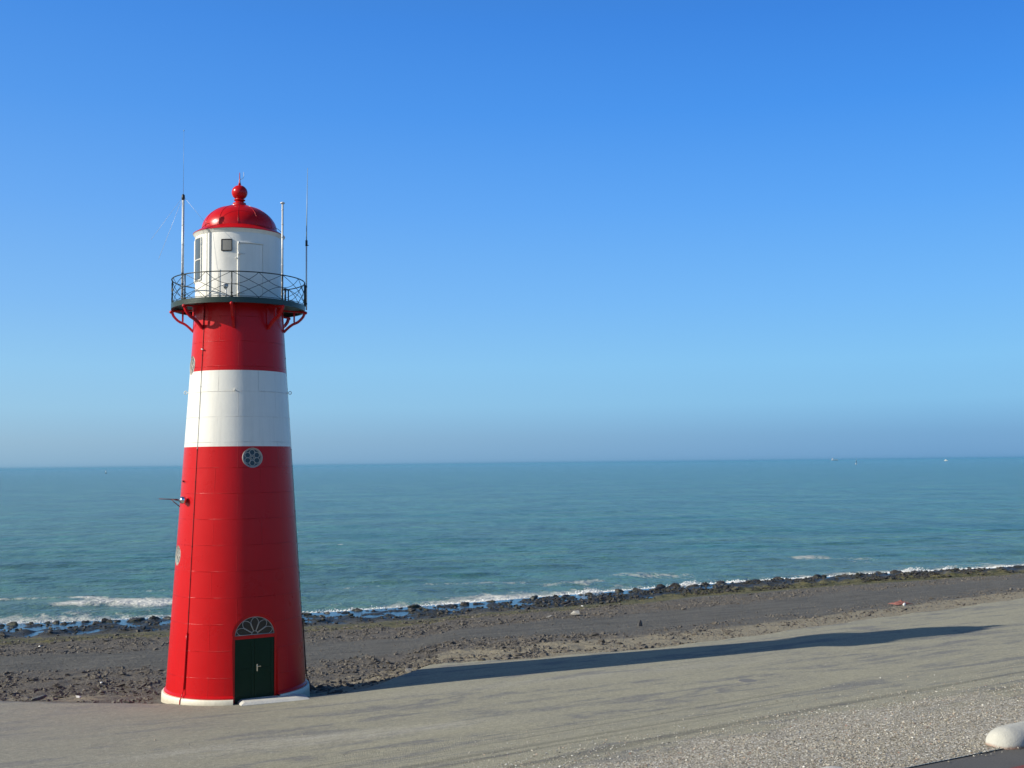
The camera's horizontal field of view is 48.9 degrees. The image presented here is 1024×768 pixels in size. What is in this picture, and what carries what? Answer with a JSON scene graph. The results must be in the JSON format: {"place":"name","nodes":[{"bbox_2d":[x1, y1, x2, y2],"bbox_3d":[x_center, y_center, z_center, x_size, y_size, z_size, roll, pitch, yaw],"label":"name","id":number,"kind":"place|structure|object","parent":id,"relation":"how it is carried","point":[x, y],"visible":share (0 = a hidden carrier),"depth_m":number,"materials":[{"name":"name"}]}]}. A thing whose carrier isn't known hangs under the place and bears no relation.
{"place":"outdoors","nodes":[
{"label":"outdoors","id":0,"kind":"place"},
{"bbox_2d":[0,568,988,636],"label":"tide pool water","id":1,"kind":"structure","parent":0,"point":[332,614],"depth_m":70.14,"materials":[{"name":"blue liquid"}]},
{"bbox_2d":[6,621,17,624],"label":"boulder","id":2,"kind":"object","parent":1,"relation":"in","point":[13,623],"visible":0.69,"depth_m":66.93,"materials":[{"name":"grey stone"}]},
{"bbox_2d":[408,604,420,607],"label":"boulder","id":3,"kind":"object","parent":1,"relation":"in","point":[413,606],"visible":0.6,"depth_m":73.03,"materials":[{"name":"black stone"}]},
{"bbox_2d":[0,458,1023,623],"bbox_3d":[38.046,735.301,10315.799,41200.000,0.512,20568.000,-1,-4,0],"label":"sea","id":4,"kind":"structure","parent":0,"point":[82,544],"depth_m":166.72,"materials":[{"name":"liquid"}]},
{"bbox_2d":[0,565,1013,623],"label":"surf","id":5,"kind":"structure","parent":4,"relation":"on","point":[592,591],"depth_m":80.70,"materials":[{"name":"liquid"}]},
{"bbox_2d":[0,598,1023,767],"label":"pavement","id":6,"kind":"structure","parent":0,"point":[450,700],"depth_m":31.10,"materials":[{"name":"concrete"}]},
{"bbox_2d":[153,130,310,705],"bbox_3d":[-8.509,1.108,34.932,4.420,17.480,4.399,-1,-4,0],"label":"lighthouse","id":7,"kind":"object","parent":6,"relation":"on","point":[236,627],"visible":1,"depth_m":33.51,"materials":[{"name":"red paint"}]},
{"bbox_2d":[175,546,180,564],"bbox_3d":[-10.009,5.147,33.796,0.096,0.616,0.616,2,-5,-29],"label":"round window","id":8,"kind":"structure","parent":7,"relation":"in","point":[178,553],"depth_m":33.88,"materials":[{"name":"white glass"}]},
{"bbox_2d":[190,356,194,374],"bbox_3d":[-9.744,-0.559,34.377,0.096,0.616,0.616,2,-5,-29],"label":"round window","id":9,"kind":"structure","parent":7,"relation":"in","point":[192,364],"depth_m":34.45,"materials":[{"name":"white glass"}]},
{"bbox_2d":[194,236,201,281],"bbox_3d":[-9.628,-3.817,34.505,0.078,1.348,0.537,2,-5,-36],"label":"lantern window","id":10,"kind":"structure","parent":7,"relation":"in","point":[198,241],"depth_m":34.45,"materials":[{"name":"white glass"}]},
{"bbox_2d":[237,241,263,297],"bbox_3d":[-7.916,-3.464,34.093,0.806,1.671,0.119,2,-5,-29],"label":"lantern door","id":11,"kind":"structure","parent":7,"relation":"in","point":[251,255],"depth_m":34.06,"materials":[{"name":"white paint"}]},
{"bbox_2d":[242,448,262,467],"bbox_3d":[-7.722,2.191,33.466,0.620,0.619,0.095,2,-5,-29],"label":"round window","id":12,"kind":"structure","parent":7,"relation":"in","point":[251,457],"depth_m":33.47,"materials":[{"name":"blue glass"}]},
{"bbox_2d":[235,637,273,703],"bbox_3d":[-7.510,8.338,32.823,1.172,1.814,0.114,2,-5,-30],"label":"door","id":13,"kind":"structure","parent":7,"relation":"in","point":[254,658],"depth_m":32.82,"materials":[{"name":"green paint"}]},
{"bbox_2d":[237,694,308,705],"bbox_3d":[-6.930,9.234,32.713,1.991,0.215,0.750,1,-4,-23],"label":"doorstep","id":14,"kind":"object","parent":6,"relation":"on","point":[267,700],"visible":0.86,"depth_m":32.53,"materials":[{"name":"concrete"}]},
{"bbox_2d":[738,679,756,681],"bbox_3d":[6.625,8.347,31.627,0.540,0.024,0.540,-1,-4,0],"label":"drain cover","id":15,"kind":"object","parent":6,"relation":"on","point":[746,680],"visible":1,"depth_m":31.64,"materials":[{"name":"metal"}]},
{"bbox_2d":[0,565,1023,703],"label":"beach","id":16,"kind":"structure","parent":0,"point":[822,601],"depth_m":54.41,"materials":[{"name":"grey gravel"}]},
{"bbox_2d":[31,694,46,700],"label":"grey slab","id":17,"kind":"structure","parent":16,"relation":"on","point":[40,697],"depth_m":34.29,"materials":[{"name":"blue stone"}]},
{"bbox_2d":[133,617,144,620],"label":"boulder","id":18,"kind":"object","parent":16,"relation":"on","point":[139,618],"visible":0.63,"depth_m":68.31,"materials":[{"name":"black stone"}]},
{"bbox_2d":[148,615,160,619],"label":"boulder","id":19,"kind":"object","parent":16,"relation":"on","point":[152,617],"visible":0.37,"depth_m":68.57,"materials":[{"name":"grey stone"}]},
{"bbox_2d":[0,566,1023,638],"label":"wet cobbles","id":20,"kind":"object","parent":16,"relation":"on","point":[613,600],"visible":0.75,"depth_m":77.80,"materials":[{"name":"black stone"}]},
{"bbox_2d":[668,583,680,587],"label":"boulder","id":21,"kind":"object","parent":20,"relation":"on","point":[674,584],"visible":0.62,"depth_m":83.18,"materials":[{"name":"grey stone"}]},
{"bbox_2d":[0,573,1023,703],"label":"rubble","id":22,"kind":"object","parent":16,"relation":"on","point":[437,627],"visible":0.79,"depth_m":48.61,"materials":[{"name":"stone"}]},
{"bbox_2d":[570,610,579,614],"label":"pale block","id":23,"kind":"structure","parent":16,"relation":"on","point":[575,613],"depth_m":62.13,"materials":[{"name":"stone"}]},
{"bbox_2d":[588,632,598,635],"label":"stone","id":24,"kind":"object","parent":16,"relation":"on","point":[593,634],"visible":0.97,"depth_m":48.21,"materials":[{"name":"grey stone"}]},
{"bbox_2d":[888,600,912,604],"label":"red cloth","id":25,"kind":"object","parent":16,"relation":"on","point":[900,602],"visible":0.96,"depth_m":55.84,"materials":[{"name":"red fabric"}]},
{"bbox_2d":[32,643,1023,767],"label":"gravel verge","id":26,"kind":"structure","parent":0,"point":[451,753],"depth_m":23.17,"materials":[{"name":"grey gravel"}]},
{"bbox_2d":[985,721,1023,749],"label":"concrete road block","id":27,"kind":"object","parent":26,"relation":"on","point":[1009,737],"depth_m":19.76,"materials":[{"name":"white concrete"}]},
{"bbox_2d":[821,766,841,767],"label":"concrete road block","id":28,"kind":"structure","parent":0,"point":[831,767],"depth_m":17.45,"materials":[{"name":"white concrete"}]},
{"bbox_2d":[907,748,1023,767],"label":"road","id":29,"kind":"structure","parent":0,"point":[1001,758],"depth_m":18.86,"materials":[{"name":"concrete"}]}
]}

